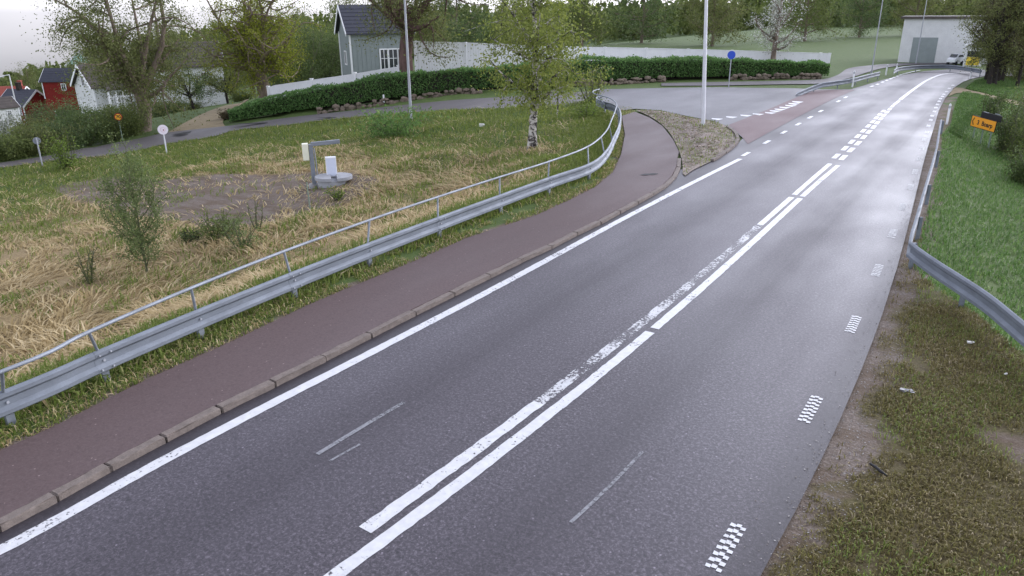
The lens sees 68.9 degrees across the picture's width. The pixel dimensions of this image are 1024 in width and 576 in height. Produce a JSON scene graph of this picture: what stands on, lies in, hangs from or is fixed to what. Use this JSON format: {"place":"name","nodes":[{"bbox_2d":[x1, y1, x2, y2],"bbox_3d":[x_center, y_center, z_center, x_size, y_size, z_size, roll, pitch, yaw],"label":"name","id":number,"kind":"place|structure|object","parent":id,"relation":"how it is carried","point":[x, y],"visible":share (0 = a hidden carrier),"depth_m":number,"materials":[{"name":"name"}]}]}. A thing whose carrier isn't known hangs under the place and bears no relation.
{"place":"outdoors","nodes":[
{"label":"outdoors","id":0,"kind":"place"},
{"bbox_2d":[169,98,252,131],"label":"driveway","id":1,"kind":"structure","parent":0,"point":[213,118],"depth_m":59.53,"materials":[{"name":"beige gravel"}]},
{"bbox_2d":[0,90,604,167],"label":"side road","id":2,"kind":"structure","parent":0,"point":[194,134],"depth_m":52.71,"materials":[{"name":"grey asphalt"}]},
{"bbox_2d":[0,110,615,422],"bbox_3d":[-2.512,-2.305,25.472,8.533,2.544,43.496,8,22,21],"label":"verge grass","id":3,"kind":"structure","parent":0,"point":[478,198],"depth_m":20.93,"materials":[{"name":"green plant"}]},
{"bbox_2d":[0,106,634,447],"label":"edge grass","id":4,"kind":"structure","parent":0,"point":[71,409],"depth_m":14.47,"materials":[{"name":"green plant"}]},
{"bbox_2d":[0,0,944,75],"label":"sky","id":5,"kind":"structure","parent":0,"point":[14,48],"materials":[{"name":"white"}]},
{"bbox_2d":[0,69,1011,575],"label":"road","id":6,"kind":"structure","parent":0,"point":[636,389],"depth_m":11.43,"materials":[{"name":"grey asphalt"}]},
{"bbox_2d":[0,12,1023,575],"bbox_3d":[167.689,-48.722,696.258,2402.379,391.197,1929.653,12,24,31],"label":"ground","id":7,"kind":"structure","parent":0,"point":[852,52],"depth_m":22.37,"materials":[{"name":"green plant"}]},
{"bbox_2d":[0,96,20,131],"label":"white house","id":8,"kind":"structure","parent":7,"relation":"on","point":[10,104],"depth_m":113.60,"materials":[{"name":"paint"}]},
{"bbox_2d":[0,132,36,161],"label":"bush","id":9,"kind":"object","parent":7,"relation":"on","point":[10,148],"visible":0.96,"depth_m":46.94,"materials":[{"name":"green plant"}]},
{"bbox_2d":[1,58,41,89],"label":"garden tree","id":10,"kind":"object","parent":7,"relation":"on","point":[25,77],"visible":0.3,"depth_m":191.85,"materials":[{"name":"green plant"}]},
{"bbox_2d":[0,493,56,532],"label":"kerb stone","id":11,"kind":"object","parent":7,"relation":"on","point":[27,511],"visible":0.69,"depth_m":9.16,"materials":[{"name":"stone"}]},
{"bbox_2d":[1,82,55,124],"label":"red house","id":12,"kind":"structure","parent":7,"relation":"on","point":[20,93],"depth_m":138.36,"materials":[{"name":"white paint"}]},
{"bbox_2d":[0,120,57,160],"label":"bush","id":13,"kind":"object","parent":7,"relation":"on","point":[21,153],"visible":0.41,"depth_m":48.03,"materials":[{"name":"green plant"}]},
{"bbox_2d":[0,111,70,139],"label":"bush","id":14,"kind":"object","parent":7,"relation":"on","point":[29,121],"visible":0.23,"depth_m":55.33,"materials":[{"name":"green plant"}]},
{"bbox_2d":[0,120,87,155],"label":"bush","id":15,"kind":"object","parent":7,"relation":"on","point":[39,136],"visible":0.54,"depth_m":48.67,"materials":[{"name":"green plant"}]},
{"bbox_2d":[8,91,96,130],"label":"bush","id":16,"kind":"object","parent":7,"relation":"on","point":[53,112],"visible":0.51,"depth_m":71.99,"materials":[{"name":"green plant"}]},
{"bbox_2d":[38,68,78,109],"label":"red house","id":17,"kind":"structure","parent":7,"relation":"on","point":[49,79],"depth_m":136.83,"materials":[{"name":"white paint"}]},
{"bbox_2d":[39,130,86,169],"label":"willow bush","id":18,"kind":"object","parent":7,"relation":"on","point":[64,158],"visible":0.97,"depth_m":43.28,"materials":[{"name":"green plant"}]},
{"bbox_2d":[27,112,103,150],"bbox_3d":[-30.507,-10.355,50.058,4.408,2.461,5.298,12,24,31],"label":"bush","id":19,"kind":"object","parent":7,"relation":"on","point":[81,137],"visible":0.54,"depth_m":50.50,"materials":[{"name":"green plant"}]},
{"bbox_2d":[35,96,107,128],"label":"bush","id":20,"kind":"object","parent":7,"relation":"on","point":[79,111],"visible":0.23,"depth_m":73.58,"materials":[{"name":"green plant"}]},
{"bbox_2d":[60,243,99,284],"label":"willow bush","id":21,"kind":"object","parent":7,"relation":"on","point":[91,272],"visible":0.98,"depth_m":23.68,"materials":[{"name":"green plant"}]},
{"bbox_2d":[50,464,110,501],"bbox_3d":[-5.636,2.584,9.797,0.170,0.204,0.729,10,23,27],"label":"kerb stone","id":22,"kind":"object","parent":7,"relation":"on","point":[80,482],"visible":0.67,"depth_m":9.73,"materials":[{"name":"stone"}]},
{"bbox_2d":[54,40,108,103],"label":"garden tree","id":23,"kind":"object","parent":7,"relation":"on","point":[70,73],"visible":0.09,"depth_m":125.17,"materials":[{"name":"green plant"}]},
{"bbox_2d":[49,104,125,145],"bbox_3d":[-29.670,-11.605,52.538,5.485,3.191,4.912,12,24,31],"label":"bush","id":24,"kind":"object","parent":7,"relation":"on","point":[94,134],"visible":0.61,"depth_m":52.27,"materials":[{"name":"green plant"}]},
{"bbox_2d":[75,97,141,142],"bbox_3d":[-29.630,-12.094,53.848,5.629,3.083,4.897,12,24,31],"label":"bush","id":25,"kind":"object","parent":7,"relation":"on","point":[112,128],"visible":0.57,"depth_m":53.71,"materials":[{"name":"green plant"}]},
{"bbox_2d":[70,61,154,112],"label":"white house","id":26,"kind":"structure","parent":7,"relation":"on","point":[92,96],"depth_m":93.48,"materials":[{"name":"paint"}]},
{"bbox_2d":[95,99,150,139],"bbox_3d":[-28.339,-12.299,54.456,4.870,2.874,4.310,12,24,31],"label":"bush","id":27,"kind":"object","parent":7,"relation":"on","point":[136,130],"visible":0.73,"depth_m":54.47,"materials":[{"name":"green plant"}]},
{"bbox_2d":[19,0,230,134],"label":"ash tree","id":28,"kind":"object","parent":7,"relation":"on","point":[136,80],"visible":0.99,"depth_m":53.99,"materials":[{"name":"green plant"}]},
{"bbox_2d":[81,124,186,272],"bbox_3d":[-12.013,-2.702,23.955,2.619,4.967,3.087,12,24,31],"label":"willow sapling","id":29,"kind":"object","parent":7,"relation":"on","point":[136,233],"visible":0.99,"depth_m":23.71,"materials":[{"name":"green plant"}]},
{"bbox_2d":[105,435,165,471],"bbox_3d":[-5.245,2.340,10.436,0.173,0.206,0.835,11,24,29],"label":"kerb stone","id":30,"kind":"object","parent":7,"relation":"on","point":[132,454],"visible":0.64,"depth_m":10.36,"materials":[{"name":"stone"}]},
{"bbox_2d":[146,41,225,111],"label":"white house","id":31,"kind":"structure","parent":7,"relation":"on","point":[221,98],"depth_m":98.01,"materials":[{"name":"paint"}]},
{"bbox_2d":[172,225,206,242],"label":"shrub","id":32,"kind":"object","parent":7,"relation":"on","point":[185,235],"visible":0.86,"depth_m":27.16,"materials":[{"name":"green plant"}]},
{"bbox_2d":[160,406,220,442],"bbox_3d":[-4.780,2.064,11.161,0.175,0.205,0.952,12,24,29],"label":"kerb stone","id":33,"kind":"object","parent":7,"relation":"on","point":[189,424],"visible":0.64,"depth_m":11.09,"materials":[{"name":"stone"}]},
{"bbox_2d":[156,53,227,109],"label":"apple tree","id":34,"kind":"object","parent":7,"relation":"on","point":[198,89],"visible":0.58,"depth_m":81.56,"materials":[{"name":"green plant"}]},
{"bbox_2d":[175,0,245,100],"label":"garden tree","id":35,"kind":"object","parent":7,"relation":"on","point":[214,39],"visible":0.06,"depth_m":122.96,"materials":[{"name":"green plant"}]},
{"bbox_2d":[187,203,255,247],"bbox_3d":[-10.339,-2.316,26.733,2.273,1.465,2.424,-5,21,-12],"label":"shrub","id":36,"kind":"object","parent":7,"relation":"on","point":[215,230],"visible":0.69,"depth_m":26.45,"materials":[{"name":"green plant"}]},
{"bbox_2d":[198,55,252,103],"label":"apple tree","id":37,"kind":"object","parent":7,"relation":"on","point":[222,82],"visible":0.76,"depth_m":80.95,"materials":[{"name":"green plant"}]},
{"bbox_2d":[209,210,270,253],"bbox_3d":[-9.043,-1.881,25.413,1.992,1.354,1.971,12,24,31],"label":"willow bush","id":38,"kind":"object","parent":7,"relation":"on","point":[248,238],"visible":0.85,"depth_m":25.21,"materials":[{"name":"green plant"}]},
{"bbox_2d":[217,380,274,413],"bbox_3d":[-4.235,1.764,11.931,0.176,0.205,1.013,13,24,32],"label":"kerb stone","id":39,"kind":"object","parent":7,"relation":"on","point":[244,397],"visible":0.68,"depth_m":11.85,"materials":[{"name":"stone"}]},
{"bbox_2d":[183,0,331,103],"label":"maple tree","id":40,"kind":"object","parent":7,"relation":"on","point":[260,58],"visible":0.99,"depth_m":65.11,"materials":[{"name":"green plant"}]},
{"bbox_2d":[228,1,338,85],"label":"evergreen bush","id":41,"kind":"object","parent":7,"relation":"on","point":[304,71],"visible":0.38,"depth_m":88.15,"materials":[{"name":"green plant"}]},
{"bbox_2d":[270,355,325,386],"bbox_3d":[-3.642,1.447,12.764,0.170,0.206,1.114,13,24,31],"label":"kerb stone","id":42,"kind":"object","parent":7,"relation":"on","point":[296,371],"visible":0.7,"depth_m":12.69,"materials":[{"name":"stone"}]},
{"bbox_2d":[265,1,337,78],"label":"evergreen bush","id":43,"kind":"object","parent":7,"relation":"on","point":[318,32],"visible":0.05,"depth_m":102.28,"materials":[{"name":"green plant"}]},
{"bbox_2d":[0,101,616,406],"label":"dry grass","id":44,"kind":"structure","parent":7,"relation":"on","point":[53,329],"depth_m":25.92,"materials":[{"name":"plant"}]},
{"bbox_2d":[0,99,617,435],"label":"green grass","id":45,"kind":"structure","parent":7,"relation":"on","point":[26,177],"depth_m":35.96,"materials":[{"name":"green plant"}]},
{"bbox_2d":[0,89,621,425],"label":"guard rail","id":46,"kind":"object","parent":7,"relation":"on","point":[46,385],"visible":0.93,"depth_m":14.69,"materials":[{"name":"metal"}]},
{"bbox_2d":[292,15,341,78],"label":"evergreen bush","id":47,"kind":"object","parent":7,"relation":"on","point":[331,63],"visible":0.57,"depth_m":92.14,"materials":[{"name":"green plant"}]},
{"bbox_2d":[302,139,339,188],"bbox_3d":[-8.370,-5.477,33.054,1.638,2.106,0.520,-6,21,-14],"label":"sensor post","id":48,"kind":"object","parent":7,"relation":"on","point":[307,154],"visible":0.88,"depth_m":32.73,"materials":[{"name":"grey metal"}]},
{"bbox_2d":[266,65,399,99],"bbox_3d":[-14.507,-16.497,61.610,11.301,3.549,0.540,-2,21,-5],"label":"plank fence","id":49,"kind":"object","parent":7,"relation":"on","point":[279,88],"visible":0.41,"depth_m":61.34,"materials":[{"name":"white paint"}]},
{"bbox_2d":[315,172,351,187],"bbox_3d":[-7.874,-4.670,33.050,1.630,0.620,1.377,-6,21,-14],"label":"concrete well","id":50,"kind":"object","parent":7,"relation":"on","point":[324,180],"visible":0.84,"depth_m":32.58,"materials":[{"name":"grey concrete"}]},
{"bbox_2d":[325,156,336,176],"bbox_3d":[-8.044,-5.406,33.222,0.460,0.860,0.306,-6,21,-14],"label":"utility cabinet","id":51,"kind":"object","parent":50,"relation":"on","point":[331,166],"visible":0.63,"depth_m":33.08,"materials":[{"name":"white metal"}]},
{"bbox_2d":[0,112,678,517],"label":"footway","id":52,"kind":"structure","parent":7,"relation":"on","point":[40,464],"depth_m":13.95,"materials":[{"name":"asphalt"}]},
{"bbox_2d":[308,0,370,52],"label":"garden tree","id":53,"kind":"object","parent":7,"relation":"on","point":[337,3],"visible":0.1,"depth_m":119.02,"materials":[{"name":"green plant"}]},
{"bbox_2d":[321,333,370,361],"bbox_3d":[-3.027,1.110,13.674,0.174,0.206,1.172,12,24,31],"label":"kerb stone","id":54,"kind":"object","parent":7,"relation":"on","point":[345,346],"visible":0.66,"depth_m":13.59,"materials":[{"name":"stone"}]},
{"bbox_2d":[334,4,400,74],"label":"grey house","id":55,"kind":"structure","parent":7,"relation":"on","point":[354,59],"depth_m":76.14,"materials":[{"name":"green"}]},
{"bbox_2d":[367,310,415,338],"bbox_3d":[-2.351,0.737,14.638,0.175,0.206,1.281,12,24,30],"label":"kerb stone","id":56,"kind":"object","parent":7,"relation":"on","point":[391,323],"visible":0.66,"depth_m":14.54,"materials":[{"name":"stone"}]},
{"bbox_2d":[334,101,450,138],"bbox_3d":[-6.699,-9.585,43.030,6.404,1.972,5.432,2,21,6],"label":"shrub","id":57,"kind":"object","parent":7,"relation":"on","point":[392,130],"visible":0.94,"depth_m":42.76,"materials":[{"name":"green plant"}]},
{"bbox_2d":[316,87,482,113],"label":"stone wall","id":58,"kind":"structure","parent":7,"relation":"on","point":[458,90],"depth_m":56.77,"materials":[{"name":"grey stone"}]},
{"bbox_2d":[404,0,412,119],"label":"street lamp","id":59,"kind":"object","parent":7,"relation":"on","point":[408,69],"visible":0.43,"depth_m":46.91,"materials":[{"name":"grey metal"}]},
{"bbox_2d":[321,0,511,84],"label":"lime tree","id":60,"kind":"object","parent":7,"relation":"on","point":[392,11],"visible":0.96,"depth_m":58.10,"materials":[{"name":"green plant"}]},
{"bbox_2d":[411,292,453,314],"bbox_3d":[-1.653,0.366,15.647,0.175,0.205,1.264,13,24,31],"label":"kerb stone","id":61,"kind":"object","parent":7,"relation":"on","point":[426,306],"visible":0.68,"depth_m":15.57,"materials":[{"name":"stone"}]},
{"bbox_2d":[424,0,497,49],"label":"garden tree","id":62,"kind":"object","parent":7,"relation":"on","point":[467,30],"visible":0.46,"depth_m":111.81,"materials":[{"name":"green plant"}]},
{"bbox_2d":[450,274,490,295],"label":"kerb stone","id":63,"kind":"object","parent":7,"relation":"on","point":[462,288],"visible":0.65,"depth_m":16.57,"materials":[{"name":"stone"}]},
{"bbox_2d":[486,258,521,277],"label":"kerb stone","id":64,"kind":"object","parent":7,"relation":"on","point":[504,268],"visible":0.62,"depth_m":17.66,"materials":[{"name":"stone"}]},
{"bbox_2d":[0,0,1023,113],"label":"woods","id":65,"kind":"object","parent":7,"relation":"on","point":[755,4],"visible":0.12,"depth_m":239.30,"materials":[{"name":"green plant"}]},
{"bbox_2d":[475,0,567,43],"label":"garden tree","id":66,"kind":"object","parent":7,"relation":"on","point":[529,1],"visible":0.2,"depth_m":121.03,"materials":[{"name":"green plant"}]},
{"bbox_2d":[227,54,830,121],"bbox_3d":[2.968,-16.658,60.881,50.703,4.566,4.551,-5,21,-11],"label":"hedge","id":67,"kind":"object","parent":7,"relation":"on","point":[377,87],"visible":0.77,"depth_m":58.59,"materials":[{"name":"green plant"}]},
{"bbox_2d":[446,0,616,148],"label":"birch tree","id":68,"kind":"object","parent":7,"relation":"on","point":[537,88],"visible":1,"depth_m":33.48,"materials":[{"name":"green plant"}]},
{"bbox_2d":[517,245,551,262],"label":"kerb stone","id":69,"kind":"object","parent":7,"relation":"on","point":[534,253],"visible":0.61,"depth_m":18.67,"materials":[{"name":"stone"}]},
{"bbox_2d":[538,7,584,116],"bbox_3d":[2.605,-12.796,42.747,3.280,6.500,3.047,-1,21,-1],"label":"birch tree","id":70,"kind":"object","parent":7,"relation":"on","point":[564,64],"visible":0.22,"depth_m":42.84,"materials":[{"name":"green plant"}]},
{"bbox_2d":[541,0,625,46],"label":"garden tree","id":71,"kind":"object","parent":7,"relation":"on","point":[589,20],"visible":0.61,"depth_m":115.89,"materials":[{"name":"green plant"}]},
{"bbox_2d":[566,96,608,118],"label":"willow bush","id":72,"kind":"object","parent":7,"relation":"on","point":[586,109],"visible":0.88,"depth_m":42.22,"materials":[{"name":"green plant"}]},
{"bbox_2d":[571,59,610,103],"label":"willow bush","id":73,"kind":"object","parent":7,"relation":"on","point":[590,93],"visible":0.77,"depth_m":48.15,"materials":[{"name":"green plant"}]},
{"bbox_2d":[562,75,665,86],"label":"stone wall","id":74,"kind":"structure","parent":7,"relation":"on","point":[662,78],"depth_m":61.13,"materials":[{"name":"grey stone"}]},
{"bbox_2d":[413,41,831,71],"bbox_3d":[10.630,-20.170,66.327,38.502,4.025,2.276,-5,21,-12],"label":"plank fence","id":75,"kind":"object","parent":7,"relation":"on","point":[608,52],"visible":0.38,"depth_m":64.98,"materials":[{"name":"white paint"}]},
{"bbox_2d":[604,0,688,43],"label":"garden tree","id":76,"kind":"object","parent":7,"relation":"on","point":[654,14],"visible":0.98,"depth_m":128.82,"materials":[{"name":"green plant"}]},
{"bbox_2d":[637,110,735,175],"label":"gravel island","id":77,"kind":"structure","parent":7,"relation":"on","point":[711,143],"depth_m":34.93,"materials":[{"name":"grey gravel"}]},
{"bbox_2d":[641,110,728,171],"bbox_3d":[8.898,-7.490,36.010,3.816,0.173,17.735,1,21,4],"label":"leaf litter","id":78,"kind":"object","parent":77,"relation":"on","point":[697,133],"visible":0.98,"depth_m":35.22,"materials":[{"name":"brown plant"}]},
{"bbox_2d":[639,108,736,172],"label":"island grass","id":79,"kind":"structure","parent":77,"relation":"on","point":[697,125],"depth_m":35.70,"materials":[{"name":"plant"}]},
{"bbox_2d":[701,0,707,124],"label":"street lamp","id":80,"kind":"object","parent":77,"relation":"on","point":[703,106],"visible":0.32,"depth_m":37.36,"materials":[{"name":"metal"}]},
{"bbox_2d":[661,0,756,45],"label":"garden tree","id":81,"kind":"object","parent":7,"relation":"on","point":[715,23],"visible":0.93,"depth_m":117.89,"materials":[{"name":"green plant"}]},
{"bbox_2d":[601,87,855,142],"bbox_3d":[11.096,-12.139,48.739,16.775,0.010,27.514,12,24,31],"label":"junction","id":82,"kind":"object","parent":7,"relation":"on","point":[726,106],"visible":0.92,"depth_m":49.65,"materials":[{"name":"grey asphalt"}]},
{"bbox_2d":[729,90,852,143],"bbox_3d":[16.927,-10.793,45.000,2.681,0.001,27.270,12,24,31],"label":"junction crossing","id":83,"kind":"object","parent":82,"relation":"on","point":[751,128],"visible":1,"depth_m":42.37,"materials":[{"name":"asphalt"}]},
{"bbox_2d":[728,72,821,79],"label":"stone wall","id":84,"kind":"structure","parent":7,"relation":"on","point":[764,76],"depth_m":63.70,"materials":[{"name":"grey stone"}]},
{"bbox_2d":[744,0,810,58],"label":"cherry tree","id":85,"kind":"object","parent":7,"relation":"on","point":[776,40],"visible":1,"depth_m":66.97,"materials":[{"name":"grey plant"}]},
{"bbox_2d":[757,0,861,40],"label":"garden tree","id":86,"kind":"object","parent":7,"relation":"on","point":[804,27],"visible":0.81,"depth_m":131.94,"materials":[{"name":"green plant"}]},
{"bbox_2d":[714,138,952,574],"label":"grit","id":87,"kind":"object","parent":7,"relation":"on","point":[859,397],"visible":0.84,"depth_m":11.06,"materials":[{"name":"gravel"}]},
{"bbox_2d":[795,72,880,95],"bbox_3d":[25.449,-15.576,57.198,0.720,0.900,17.128,18,27,40],"label":"guard rail","id":88,"kind":"object","parent":7,"relation":"on","point":[834,83],"visible":0.95,"depth_m":55.71,"materials":[{"name":"metal"}]},
{"bbox_2d":[829,0,907,36],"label":"garden tree","id":89,"kind":"object","parent":7,"relation":"on","point":[863,12],"visible":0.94,"depth_m":144.73,"materials":[{"name":"green plant"}]},
{"bbox_2d":[767,221,1023,575],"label":"verge growth","id":90,"kind":"object","parent":7,"relation":"on","point":[993,469],"visible":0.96,"depth_m":10.02,"materials":[{"name":"green plant"}]},
{"bbox_2d":[817,277,1023,575],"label":"verge tufts","id":91,"kind":"object","parent":7,"relation":"on","point":[961,442],"visible":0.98,"depth_m":11.24,"materials":[{"name":"green plant"}]},
{"bbox_2d":[885,0,980,34],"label":"garden tree","id":92,"kind":"object","parent":7,"relation":"on","point":[918,7],"visible":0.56,"depth_m":149.18,"materials":[{"name":"green plant"}]},
{"bbox_2d":[893,65,981,75],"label":"guard rail","id":93,"kind":"object","parent":7,"relation":"on","point":[950,67],"visible":0.97,"depth_m":68.73,"materials":[{"name":"metal"}]},
{"bbox_2d":[898,15,992,63],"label":"shop building","id":94,"kind":"structure","parent":7,"relation":"on","point":[939,43],"depth_m":79.98,"materials":[{"name":"grey paint"}]},
{"bbox_2d":[909,37,937,62],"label":"door","id":95,"kind":"structure","parent":94,"relation":"in","point":[928,46],"depth_m":80.65,"materials":[{"name":"grey"}]},
{"bbox_2d":[906,119,1023,346],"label":"guard rail","id":96,"kind":"object","parent":7,"relation":"on","point":[1003,316],"visible":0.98,"depth_m":15.34,"materials":[{"name":"metal"}]},
{"bbox_2d":[914,76,1023,356],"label":"slope grass","id":97,"kind":"structure","parent":7,"relation":"on","point":[1013,203],"depth_m":24.31,"materials":[{"name":"green plant"}]},
{"bbox_2d":[970,111,1002,147],"bbox_3d":[23.559,-7.688,37.349,0.194,2.152,1.784,-3,21,-8],"label":"direction sign","id":98,"kind":"object","parent":7,"relation":"on","point":[986,121],"visible":0.98,"depth_m":37.04,"materials":[{"name":"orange metal"}]},
{"bbox_2d":[953,0,1023,79],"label":"alder tree","id":99,"kind":"object","parent":7,"relation":"on","point":[978,37],"visible":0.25,"depth_m":59.49,"materials":[{"name":"green plant"}]},
{"bbox_2d":[954,0,1023,83],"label":"alder tree","id":100,"kind":"object","parent":7,"relation":"on","point":[988,54],"visible":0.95,"depth_m":56.34,"materials":[{"name":"green plant"}]},
{"bbox_2d":[956,0,1023,83],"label":"alder tree","id":101,"kind":"object","parent":7,"relation":"on","point":[995,71],"visible":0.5,"depth_m":57.01,"materials":[{"name":"green plant"}]},
{"bbox_2d":[967,0,1023,85],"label":"alder tree","id":102,"kind":"object","parent":7,"relation":"on","point":[1019,72],"visible":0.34,"depth_m":57.91,"materials":[{"name":"green plant"}]},
{"bbox_2d":[978,87,1015,114],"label":"bush","id":103,"kind":"object","parent":7,"relation":"on","point":[989,106],"visible":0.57,"depth_m":42.30,"materials":[{"name":"green plant"}]},
{"bbox_2d":[985,91,1023,151],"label":"bush","id":104,"kind":"object","parent":7,"relation":"on","point":[1002,133],"visible":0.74,"depth_m":36.89,"materials":[{"name":"green plant"}]},
{"bbox_2d":[993,113,1023,160],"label":"bush","id":105,"kind":"object","parent":7,"relation":"on","point":[1017,141],"visible":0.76,"depth_m":36.19,"materials":[{"name":"green plant"}]},
{"bbox_2d":[996,145,1023,185],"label":"bush","id":106,"kind":"object","parent":7,"relation":"on","point":[1017,175],"visible":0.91,"depth_m":31.69,"materials":[{"name":"green plant"}]},
{"bbox_2d":[661,63,951,85],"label":"back road","id":107,"kind":"structure","parent":0,"point":[848,73],"depth_m":61.74,"materials":[{"name":"grey asphalt"}]},
{"bbox_2d":[950,78,997,138],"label":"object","id":108,"kind":"structure","parent":0,"point":[966,101],"depth_m":45.67,"materials":[{"name":"green plant"}]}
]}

